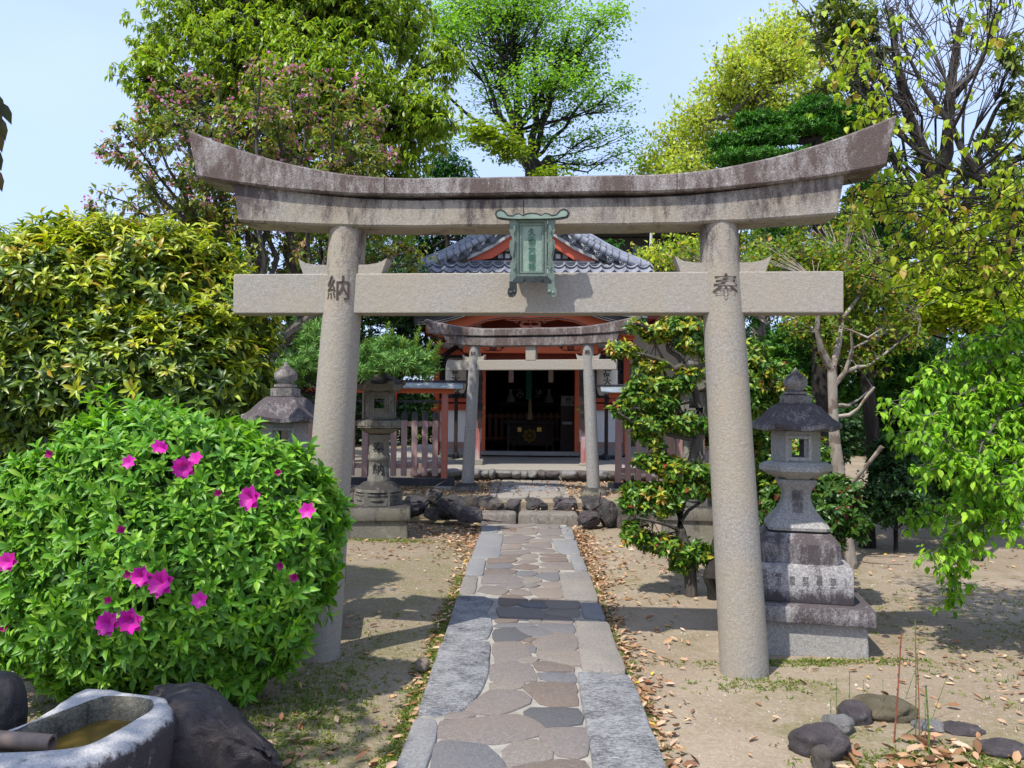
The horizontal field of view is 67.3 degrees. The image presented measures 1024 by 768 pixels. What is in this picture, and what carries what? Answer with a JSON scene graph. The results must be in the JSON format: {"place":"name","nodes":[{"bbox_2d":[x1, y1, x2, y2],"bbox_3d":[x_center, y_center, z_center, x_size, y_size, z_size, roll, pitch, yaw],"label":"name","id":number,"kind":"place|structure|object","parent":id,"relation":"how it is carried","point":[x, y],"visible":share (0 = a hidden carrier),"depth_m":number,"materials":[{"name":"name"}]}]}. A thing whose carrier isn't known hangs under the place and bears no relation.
{"place":"outdoors","nodes":[
{"label":"outdoors","id":0,"kind":"place"},
{"bbox_2d":[350,448,627,521],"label":"terrace","id":1,"kind":"structure","parent":0,"point":[358,459],"depth_m":11.62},
{"bbox_2d":[275,237,439,442],"bbox_3d":[-2.957,-0.556,14.246,3.375,4.834,2.385,1,-2,1],"label":"dark shrub","id":2,"kind":"object","parent":1,"relation":"on","point":[405,328],"visible":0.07,"depth_m":14.24,"materials":[{"name":"green plant"}]},
{"bbox_2d":[298,380,466,489],"bbox_3d":[-2.230,0.824,12.270,2.994,1.787,0.400,1,-2,1],"label":"picket fence","id":3,"kind":"object","parent":1,"relation":"on","point":[444,388],"visible":0.52,"depth_m":12.22,"materials":[{"name":"orange paint"}]},
{"bbox_2d":[410,469,421,477],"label":"field stone","id":4,"kind":"object","parent":1,"relation":"on","point":[419,472],"visible":0.38,"depth_m":13.58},
{"bbox_2d":[427,469,440,476],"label":"field stone","id":5,"kind":"object","parent":1,"relation":"on","point":[429,473],"visible":0.48,"depth_m":13.61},
{"bbox_2d":[425,481,443,504],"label":"boulder","id":6,"kind":"object","parent":1,"relation":"on","point":[432,496],"visible":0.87,"depth_m":10.77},
{"bbox_2d":[447,468,460,476],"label":"field stone","id":7,"kind":"object","parent":1,"relation":"on","point":[454,472],"visible":0.73,"depth_m":13.57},
{"bbox_2d":[474,468,481,478],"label":"field stone","id":8,"kind":"object","parent":1,"relation":"on","point":[477,472],"visible":0.62,"depth_m":13.59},
{"bbox_2d":[481,470,488,476],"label":"field stone","id":9,"kind":"object","parent":1,"relation":"on","point":[484,473],"visible":0.96,"depth_m":13.57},
{"bbox_2d":[476,495,503,509],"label":"step stone","id":10,"kind":"object","parent":1,"relation":"on","point":[486,502],"visible":0.48,"depth_m":10.87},
{"bbox_2d":[489,468,495,478],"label":"field stone","id":11,"kind":"object","parent":1,"relation":"on","point":[492,473],"visible":1,"depth_m":13.59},
{"bbox_2d":[505,494,521,512],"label":"step stone","id":12,"kind":"object","parent":1,"relation":"on","point":[513,504],"visible":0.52,"depth_m":10.88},
{"bbox_2d":[425,316,642,496],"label":"stone gate","id":13,"kind":"structure","parent":1,"relation":"on","point":[586,338],"depth_m":11.68,"materials":[{"name":"grey stone"}]},
{"bbox_2d":[525,496,547,509],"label":"step stone","id":14,"kind":"object","parent":1,"relation":"on","point":[532,503],"visible":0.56,"depth_m":10.88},
{"bbox_2d":[553,496,576,510],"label":"step stone","id":15,"kind":"object","parent":1,"relation":"on","point":[561,503],"visible":0.66,"depth_m":10.86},
{"bbox_2d":[560,470,576,478],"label":"field stone","id":16,"kind":"object","parent":1,"relation":"on","point":[568,474],"visible":1,"depth_m":13.55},
{"bbox_2d":[577,470,586,478],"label":"field stone","id":17,"kind":"object","parent":1,"relation":"on","point":[581,474],"visible":0.75,"depth_m":13.54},
{"bbox_2d":[579,495,593,510],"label":"step stone","id":18,"kind":"object","parent":1,"relation":"on","point":[584,498],"visible":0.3,"depth_m":10.95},
{"bbox_2d":[582,495,606,510],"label":"boulder","id":19,"kind":"object","parent":1,"relation":"on","point":[591,503],"visible":0.69,"depth_m":10.74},
{"bbox_2d":[599,470,606,478],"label":"field stone","id":20,"kind":"object","parent":1,"relation":"on","point":[602,474],"visible":0.45,"depth_m":13.56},
{"bbox_2d":[607,471,614,478],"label":"field stone","id":21,"kind":"object","parent":1,"relation":"on","point":[611,474],"visible":0.73,"depth_m":13.55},
{"bbox_2d":[622,473,633,479],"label":"field stone","id":22,"kind":"object","parent":1,"relation":"on","point":[623,476],"visible":0.27,"depth_m":13.53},
{"bbox_2d":[633,473,645,480],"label":"field stone","id":23,"kind":"object","parent":1,"relation":"on","point":[643,476],"visible":0.38,"depth_m":13.53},
{"bbox_2d":[597,384,709,491],"bbox_3d":[2.552,0.888,12.187,2.404,1.746,0.400,1,-2,1],"label":"picket fence","id":24,"kind":"object","parent":1,"relation":"on","point":[613,390],"visible":0.25,"depth_m":12.15,"materials":[{"name":"orange paint"}]},
{"bbox_2d":[351,234,667,481],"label":"shrine hall","id":25,"kind":"structure","parent":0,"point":[573,253],"depth_m":17.23,"materials":[{"name":"wood"}]},
{"bbox_2d":[440,345,468,457],"bbox_3d":[-1.214,0.653,16.651,0.650,2.999,0.780,1,-2,1],"label":"paper lantern","id":26,"kind":"object","parent":25,"relation":"on","point":[456,375],"visible":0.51,"depth_m":16.52,"materials":[{"name":"white"}]},
{"bbox_2d":[440,355,481,397],"bbox_3d":[-1.173,-0.170,17.597,0.987,1.002,0.078,1,-2,1],"label":"lattice window","id":27,"kind":"structure","parent":25,"relation":"in","point":[443,364],"depth_m":17.58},
{"bbox_2d":[508,370,513,381],"bbox_3d":[-0.020,-0.315,17.721,0.124,0.556,0.130,1,-2,1],"label":"tassel","id":28,"kind":"object","parent":25,"relation":"hanging from","point":[511,376],"visible":0.5,"depth_m":17.66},
{"bbox_2d":[485,413,559,440],"bbox_3d":[0.489,1.107,19.915,2.376,0.741,0.090,1,-2,1],"label":"picket fence","id":29,"kind":"object","parent":25,"relation":"on","point":[538,416],"visible":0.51,"depth_m":19.88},
{"bbox_2d":[504,418,554,449],"bbox_3d":[0.434,1.253,19.166,1.248,0.779,0.720,1,-2,1],"label":"offering box","id":30,"kind":"object","parent":25,"relation":"on","point":[523,431],"visible":1,"depth_m":18.86,"materials":[{"name":"wood"}]},
{"bbox_2d":[526,370,532,418],"bbox_3d":[0.427,0.152,18.620,0.185,1.411,0.160,1,-2,1],"label":"bell rope","id":31,"kind":"object","parent":25,"relation":"hanging from","point":[529,386],"visible":0.89,"depth_m":18.60,"materials":[{"name":"green fabric"}]},
{"bbox_2d":[498,402,560,444],"bbox_3d":[0.540,1.071,20.671,1.842,1.154,0.600,1,-2,1],"label":"altar","id":32,"kind":"object","parent":25,"relation":"on","point":[533,404],"visible":0.47,"depth_m":20.39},
{"bbox_2d":[506,389,514,401],"bbox_3d":[-0.035,0.313,20.604,0.260,0.353,0.256,1,-2,1],"label":"altar bottle","id":33,"kind":"object","parent":32,"relation":"on","point":[510,398],"visible":0.98,"depth_m":20.53,"materials":[{"name":"white ceramic"}]},
{"bbox_2d":[516,389,522,401],"bbox_3d":[0.219,0.308,20.797,0.183,0.348,0.140,-1,-2,31],"label":"altar ornament","id":34,"kind":"object","parent":32,"relation":"on","point":[517,396],"visible":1,"depth_m":20.77,"materials":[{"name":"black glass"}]},
{"bbox_2d":[535,389,541,401],"bbox_3d":[0.725,0.309,20.793,0.179,0.346,0.140,-1,-2,35],"label":"altar ornament","id":35,"kind":"object","parent":32,"relation":"on","point":[538,393],"visible":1,"depth_m":20.78,"materials":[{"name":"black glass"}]},
{"bbox_2d":[544,389,553,401],"bbox_3d":[0.993,0.313,20.586,0.260,0.354,0.256,1,-2,1],"label":"altar bottle","id":36,"kind":"object","parent":32,"relation":"on","point":[548,397],"visible":0.98,"depth_m":20.52,"materials":[{"name":"white ceramic"}]},
{"bbox_2d":[548,370,553,381],"bbox_3d":[0.896,-0.315,17.706,0.124,0.556,0.130,1,-2,1],"label":"tassel","id":37,"kind":"object","parent":25,"relation":"hanging from","point":[550,376],"visible":0.5,"depth_m":17.65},
{"bbox_2d":[560,396,573,450],"bbox_3d":[1.321,0.940,18.303,0.340,1.312,0.413,1,-2,1],"label":"notice stand","id":38,"kind":"object","parent":25,"relation":"on","point":[567,424],"visible":0.84,"depth_m":18.15,"materials":[{"name":"black"}]},
{"bbox_2d":[594,355,622,397],"bbox_3d":[2.032,-0.170,17.543,1.025,1.001,0.078,1,-2,1],"label":"lattice window","id":39,"kind":"structure","parent":25,"relation":"in","point":[620,364],"depth_m":17.53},
{"bbox_2d":[596,350,623,459],"bbox_3d":[2.049,0.692,16.594,0.650,2.972,0.780,1,-2,1],"label":"paper lantern","id":40,"kind":"object","parent":25,"relation":"on","point":[607,376],"visible":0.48,"depth_m":16.46,"materials":[{"name":"white"}]},
{"bbox_2d":[0,0,1023,381],"label":"sky","id":41,"kind":"structure","parent":0,"point":[56,56],"materials":[{"name":"blue"}]},
{"bbox_2d":[12,416,1023,767],"bbox_3d":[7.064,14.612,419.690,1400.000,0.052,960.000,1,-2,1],"label":"ground","id":42,"kind":"structure","parent":0,"point":[708,742],"depth_m":4.98,"materials":[{"name":"sand"}]},
{"bbox_2d":[0,97,11,190],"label":"shade tree","id":43,"kind":"object","parent":42,"relation":"on","point":[5,112],"visible":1,"depth_m":2.55,"materials":[{"name":"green plant"}]},
{"bbox_2d":[0,671,27,730],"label":"boulder","id":44,"kind":"object","parent":42,"relation":"on","point":[13,704],"visible":0.62,"depth_m":2.99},
{"bbox_2d":[0,689,175,767],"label":"stone basin","id":45,"kind":"object","parent":42,"relation":"on","point":[95,728],"visible":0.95,"depth_m":2.83,"materials":[{"name":"stone"}]},
{"bbox_2d":[0,730,56,751],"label":"bamboo spout","id":46,"kind":"object","parent":45,"relation":"on","point":[22,741],"visible":0.94,"depth_m":2.69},
{"bbox_2d":[0,205,292,478],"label":"osmanthus tree","id":47,"kind":"object","parent":42,"relation":"on","point":[133,307],"visible":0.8,"depth_m":5.58,"materials":[{"name":"green plant"}]},
{"bbox_2d":[0,382,356,708],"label":"azalea bush","id":48,"kind":"object","parent":42,"relation":"on","point":[142,552],"visible":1,"depth_m":3.87,"materials":[{"name":"green plant"}]},
{"bbox_2d":[148,682,282,767],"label":"boulder","id":49,"kind":"object","parent":42,"relation":"on","point":[214,728],"visible":0.85,"depth_m":3.01,"materials":[{"name":"stone"}]},
{"bbox_2d":[80,44,438,364],"bbox_3d":[-3.724,-1.391,10.617,5.376,6.765,2.473,1,-2,1],"label":"cherry tree","id":50,"kind":"object","parent":42,"relation":"on","point":[224,214],"visible":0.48,"depth_m":10.33,"materials":[{"name":"green plant"}]},
{"bbox_2d":[104,0,471,444],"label":"oak tree","id":51,"kind":"object","parent":42,"relation":"on","point":[281,29],"visible":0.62,"depth_m":16.57,"materials":[{"name":"green plant"}]},
{"bbox_2d":[241,361,345,584],"bbox_3d":[-1.650,0.829,5.556,0.860,1.989,0.860,1,-2,-9],"label":"stone lantern","id":52,"kind":"object","parent":42,"relation":"on","point":[285,406],"visible":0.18,"depth_m":5.46,"materials":[{"name":"grey stone"}]},
{"bbox_2d":[272,317,444,395],"bbox_3d":[-2.014,0.567,9.395,2.487,2.936,0.999,0,-2,27],"label":"yew pine tree","id":53,"kind":"object","parent":42,"relation":"on","point":[379,356],"visible":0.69,"depth_m":9.19,"materials":[{"name":"green plant"}]},
{"bbox_2d":[347,372,410,538],"bbox_3d":[-1.664,0.810,9.629,0.800,2.344,0.800,1,-2,-7],"label":"stone lantern","id":54,"kind":"object","parent":42,"relation":"on","point":[381,509],"visible":0.88,"depth_m":9.43,"materials":[{"name":"stone"}]},
{"bbox_2d":[404,495,428,518],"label":"boulder","id":55,"kind":"object","parent":42,"relation":"on","point":[419,504],"visible":0.68,"depth_m":10.54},
{"bbox_2d":[415,657,429,671],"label":"pebble stone","id":56,"kind":"object","parent":42,"relation":"on","point":[422,664],"visible":1,"depth_m":4.64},
{"bbox_2d":[423,507,440,520],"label":"boulder","id":57,"kind":"object","parent":42,"relation":"on","point":[429,513],"visible":0.91,"depth_m":10.46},
{"bbox_2d":[435,494,467,519],"bbox_3d":[-0.815,1.702,10.572,0.466,0.357,0.408,1,-2,1],"label":"boulder","id":58,"kind":"object","parent":42,"relation":"on","point":[449,507],"visible":0.84,"depth_m":10.43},
{"bbox_2d":[466,497,478,507],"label":"boulder","id":59,"kind":"object","parent":58,"relation":"on","point":[471,501],"visible":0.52,"depth_m":10.71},
{"bbox_2d":[479,510,516,524],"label":"step stone","id":60,"kind":"object","parent":42,"relation":"on","point":[506,516],"visible":0.61,"depth_m":10.56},
{"bbox_2d":[375,144,624,271],"bbox_3d":[-0.568,-2.180,22.154,7.789,9.237,2.441,1,-2,1],"label":"evergreen tree","id":61,"kind":"object","parent":42,"relation":"on","point":[448,169],"visible":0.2,"depth_m":21.68,"materials":[{"name":"green plant"}]},
{"bbox_2d":[28,537,1023,767],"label":"ground cover","id":62,"kind":"object","parent":42,"relation":"on","point":[406,712],"visible":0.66,"depth_m":4.22,"materials":[{"name":"green plant"}]},
{"bbox_2d":[403,0,659,175],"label":"zelkova tree","id":63,"kind":"object","parent":42,"relation":"on","point":[508,67],"visible":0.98,"depth_m":24.95,"materials":[{"name":"green plant"}]},
{"bbox_2d":[188,116,895,679],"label":"stone gate","id":64,"kind":"structure","parent":42,"relation":"on","point":[722,288],"depth_m":4.74,"materials":[{"name":"stone"}]},
{"bbox_2d":[495,208,569,296],"bbox_3d":[0.122,-0.790,4.646,0.450,0.527,0.123,0,-2,5],"label":"name board","id":65,"kind":"object","parent":64,"relation":"attached to","point":[528,246],"visible":1,"depth_m":4.64,"materials":[{"name":"green metal"}]},
{"bbox_2d":[518,510,578,526],"bbox_3d":[0.503,1.909,10.738,0.838,0.258,0.506,1,-2,1],"label":"step stone","id":66,"kind":"object","parent":42,"relation":"on","point":[560,517],"visible":0.7,"depth_m":10.51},
{"bbox_2d":[577,492,600,528],"bbox_3d":[1.187,1.677,10.293,0.615,0.506,0.290,1,-2,-15],"label":"boulder","id":67,"kind":"object","parent":42,"relation":"on","point":[590,519],"visible":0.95,"depth_m":10.14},
{"bbox_2d":[595,499,617,527],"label":"boulder","id":68,"kind":"object","parent":42,"relation":"on","point":[608,511],"visible":0.95,"depth_m":10.23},
{"bbox_2d":[312,330,907,455],"bbox_3d":[1.504,-0.236,20.965,71.564,8.428,32.637,1,-2,1],"label":"wood","id":69,"kind":"object","parent":42,"relation":"on","point":[409,434],"visible":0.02,"depth_m":32.14,"materials":[{"name":"green plant"}]},
{"bbox_2d":[615,507,631,528],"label":"boulder","id":70,"kind":"object","parent":42,"relation":"on","point":[620,517],"visible":0.41,"depth_m":10.22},
{"bbox_2d":[243,479,1023,767],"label":"fallen leaves","id":71,"kind":"object","parent":42,"relation":"on","point":[954,756],"visible":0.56,"depth_m":4.76,"materials":[{"name":"brown plant"}]},
{"bbox_2d":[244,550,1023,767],"bbox_3d":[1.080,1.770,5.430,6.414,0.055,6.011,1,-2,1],"label":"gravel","id":72,"kind":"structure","parent":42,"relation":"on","point":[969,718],"depth_m":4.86,"materials":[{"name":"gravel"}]},
{"bbox_2d":[661,357,713,544],"bbox_3d":[2.252,0.846,9.562,0.800,2.412,0.800,0,-2,9],"label":"stone lantern","id":73,"kind":"object","parent":42,"relation":"on","point":[697,522],"visible":0.16,"depth_m":9.21,"materials":[{"name":"stone"}]},
{"bbox_2d":[602,316,832,600],"bbox_3d":[1.818,0.638,6.902,2.170,2.535,0.886,1,-2,-11],"label":"clipped shrub","id":74,"kind":"object","parent":42,"relation":"on","point":[657,399],"visible":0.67,"depth_m":6.58,"materials":[{"name":"green plant"}]},
{"bbox_2d":[617,0,833,348],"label":"camphor tree","id":75,"kind":"object","parent":42,"relation":"on","point":[779,47],"visible":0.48,"depth_m":26.80,"materials":[{"name":"green plant"}]},
{"bbox_2d":[658,316,865,486],"bbox_3d":[3.726,0.192,11.971,3.398,3.931,2.099,0,-2,29],"label":"dark shrub","id":76,"kind":"object","parent":42,"relation":"on","point":[848,436],"visible":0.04,"depth_m":11.67,"materials":[{"name":"green plant"}]},
{"bbox_2d":[700,91,871,476],"bbox_3d":[3.320,-0.623,8.688,2.592,5.346,1.058,1,-2,-22],"label":"juniper tree","id":77,"kind":"object","parent":42,"relation":"on","point":[768,132],"visible":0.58,"depth_m":8.46,"materials":[{"name":"green plant"}]},
{"bbox_2d":[649,192,942,568],"bbox_3d":[3.039,-0.165,8.375,3.128,4.123,1.525,0,-2,20],"label":"crape myrtle tree","id":78,"kind":"object","parent":42,"relation":"on","point":[832,256],"visible":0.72,"depth_m":8.04,"materials":[{"name":"green plant"}]},
{"bbox_2d":[752,367,876,658],"bbox_3d":[1.990,0.877,5.393,0.860,1.989,0.860,0,-2,13],"label":"stone lantern","id":79,"kind":"object","parent":42,"relation":"on","point":[817,604],"visible":0.91,"depth_m":5.12,"materials":[{"name":"grey stone"}]},
{"bbox_2d":[757,472,876,551],"bbox_3d":[2.580,1.347,6.654,0.682,1.270,1.242,1,-2,-5],"label":"young shrub","id":80,"kind":"object","parent":42,"relation":"on","point":[838,505],"visible":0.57,"depth_m":6.19,"materials":[{"name":"green plant"}]},
{"bbox_2d":[787,722,851,761],"bbox_3d":[1.423,1.670,3.568,0.282,0.181,0.204,1,-2,1],"label":"bed rock","id":81,"kind":"object","parent":42,"relation":"on","point":[804,739],"visible":0.88,"depth_m":3.52,"materials":[{"name":"stone"}]},
{"bbox_2d":[810,744,833,767],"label":"bed rock","id":82,"kind":"object","parent":42,"relation":"on","point":[822,755],"visible":1,"depth_m":3.39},
{"bbox_2d":[836,678,836,713],"bbox_3d":[1.669,1.637,3.956,0.008,0.244,0.005,1,-2,1],"label":"horsetail","id":83,"kind":"object","parent":42,"relation":"on","point":[836,697],"visible":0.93,"depth_m":3.96},
{"bbox_2d":[820,714,854,734],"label":"bed rock","id":84,"kind":"object","parent":42,"relation":"on","point":[844,723],"visible":0.5,"depth_m":3.77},
{"bbox_2d":[743,170,940,548],"bbox_3d":[4.079,-0.268,9.842,2.700,4.741,1.671,0,-2,30],"label":"tree","id":85,"kind":"object","parent":42,"relation":"on","point":[893,386],"visible":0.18,"depth_m":9.52,"materials":[{"name":"green plant"}]},
{"bbox_2d":[848,671,849,698],"bbox_3d":[1.816,1.656,4.142,0.010,0.220,0.005,1,-2,1],"label":"horsetail","id":86,"kind":"object","parent":42,"relation":"on","point":[849,685],"visible":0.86,"depth_m":4.14},
{"bbox_2d":[837,699,872,725],"bbox_3d":[1.740,1.692,3.910,0.168,0.159,0.123,1,-2,1],"label":"bed rock","id":87,"kind":"object","parent":42,"relation":"on","point":[859,712],"visible":0.65,"depth_m":3.88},
{"bbox_2d":[852,693,917,723],"bbox_3d":[1.947,1.699,4.014,0.323,0.144,0.229,1,-2,1],"label":"bed rock","id":88,"kind":"object","parent":42,"relation":"on","point":[881,709],"visible":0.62,"depth_m":3.93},
{"bbox_2d":[893,631,902,742],"bbox_3d":[1.847,1.470,3.683,0.050,0.564,0.010,1,-2,1],"label":"horsetail","id":89,"kind":"object","parent":42,"relation":"on","point":[897,689],"visible":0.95,"depth_m":3.68},
{"bbox_2d":[856,428,942,553],"bbox_3d":[4.427,1.284,8.838,0.886,1.565,1.152,-1,-2,40],"label":"dark shrub","id":90,"kind":"object","parent":42,"relation":"on","point":[891,496],"visible":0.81,"depth_m":8.60,"materials":[{"name":"green plant"}]},
{"bbox_2d":[783,0,1023,320],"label":"cherry tree","id":91,"kind":"object","parent":42,"relation":"on","point":[989,263],"visible":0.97,"depth_m":4.97,"materials":[{"name":"green plant"}]},
{"bbox_2d":[795,0,1023,488],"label":"evergreen tree","id":92,"kind":"object","parent":42,"relation":"on","point":[1011,113],"visible":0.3,"depth_m":14.47,"materials":[{"name":"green plant"}]},
{"bbox_2d":[914,620,916,734],"bbox_3d":[1.968,1.453,3.749,0.010,0.603,0.007,1,-2,1],"label":"horsetail","id":93,"kind":"object","parent":42,"relation":"on","point":[915,680],"visible":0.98,"depth_m":3.75},
{"bbox_2d":[916,653,919,735],"bbox_3d":[1.965,1.529,3.721,0.014,0.450,0.007,1,-2,1],"label":"horsetail","id":94,"kind":"object","parent":42,"relation":"on","point":[918,697],"visible":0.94,"depth_m":3.72},
{"bbox_2d":[924,703,925,738],"bbox_3d":[1.957,1.632,3.642,0.008,0.240,0.005,1,-2,1],"label":"horsetail","id":95,"kind":"object","parent":42,"relation":"on","point":[925,723],"visible":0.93,"depth_m":3.64},
{"bbox_2d":[910,719,944,732],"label":"bed rock","id":96,"kind":"object","parent":42,"relation":"on","point":[936,724],"visible":0.81,"depth_m":3.85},
{"bbox_2d":[925,685,929,754],"bbox_3d":[1.917,1.570,3.547,0.024,0.356,0.010,1,-2,1],"label":"horsetail","id":97,"kind":"object","parent":42,"relation":"on","point":[927,715],"visible":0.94,"depth_m":3.54},
{"bbox_2d":[932,675,947,718],"bbox_3d":[2.200,1.634,3.967,0.096,0.261,0.004,1,-2,1],"label":"horsetail","id":98,"kind":"object","parent":42,"relation":"on","point":[939,697],"visible":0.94,"depth_m":3.97},
{"bbox_2d":[860,327,1023,536],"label":"dark shrub","id":99,"kind":"object","parent":42,"relation":"on","point":[941,492],"visible":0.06,"depth_m":9.93,"materials":[{"name":"green plant"}]},
{"bbox_2d":[874,305,1023,619],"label":"weeping tree","id":100,"kind":"object","parent":42,"relation":"on","point":[975,432],"visible":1,"depth_m":4.94,"materials":[{"name":"green plant"}]},
{"bbox_2d":[877,253,1023,561],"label":"maple tree","id":101,"kind":"object","parent":42,"relation":"on","point":[973,312],"visible":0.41,"depth_m":8.30,"materials":[{"name":"green plant"}]},
{"bbox_2d":[942,720,985,736],"bbox_3d":[2.253,1.725,3.837,0.204,0.054,0.145,1,-2,-9],"label":"bed rock","id":102,"kind":"object","parent":42,"relation":"on","point":[955,728],"visible":0.94,"depth_m":3.81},
{"bbox_2d":[978,737,1023,758],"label":"bed rock","id":103,"kind":"object","parent":42,"relation":"on","point":[999,747],"visible":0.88,"depth_m":3.58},
{"bbox_2d":[490,479,568,500],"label":"path","id":104,"kind":"structure","parent":0,"point":[552,490],"depth_m":12.02,"materials":[{"name":"stone"}]},
{"bbox_2d":[495,470,511,476],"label":"field stone","id":105,"kind":"object","parent":104,"relation":"on","point":[502,473],"visible":0.98,"depth_m":13.58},
{"bbox_2d":[512,470,520,478],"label":"field stone","id":106,"kind":"object","parent":104,"relation":"on","point":[516,474],"visible":0.98,"depth_m":13.58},
{"bbox_2d":[521,471,527,477],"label":"field stone","id":107,"kind":"object","parent":104,"relation":"on","point":[524,474],"visible":0.97,"depth_m":13.55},
{"bbox_2d":[528,469,537,477],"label":"field stone","id":108,"kind":"object","parent":104,"relation":"on","point":[532,473],"visible":0.98,"depth_m":13.57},
{"bbox_2d":[537,469,545,479],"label":"field stone","id":109,"kind":"object","parent":104,"relation":"on","point":[541,474],"visible":0.99,"depth_m":13.57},
{"bbox_2d":[546,471,559,477],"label":"field stone","id":110,"kind":"object","parent":104,"relation":"on","point":[552,474],"visible":0.98,"depth_m":13.55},
{"bbox_2d":[395,523,665,767],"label":"path","id":111,"kind":"structure","parent":0,"point":[528,670],"depth_m":4.50,"materials":[{"name":"stone"}]},
{"bbox_2d":[456,506,508,522],"bbox_3d":[-0.585,1.753,10.327,1.093,0.215,0.311,0,-2,9],"label":"boulder","id":112,"kind":"object","parent":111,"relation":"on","point":[470,514],"visible":1,"depth_m":10.22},
{"bbox_2d":[593,231,702,453],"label":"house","id":113,"kind":"structure","parent":0,"point":[638,239],"depth_m":23.08,"materials":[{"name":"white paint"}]},
{"bbox_2d":[632,245,644,256],"bbox_3d":[3.816,-3.856,23.155,0.389,0.625,0.050,1,-2,1],"label":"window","id":114,"kind":"structure","parent":113,"relation":"in","point":[633,249],"depth_m":23.13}
]}

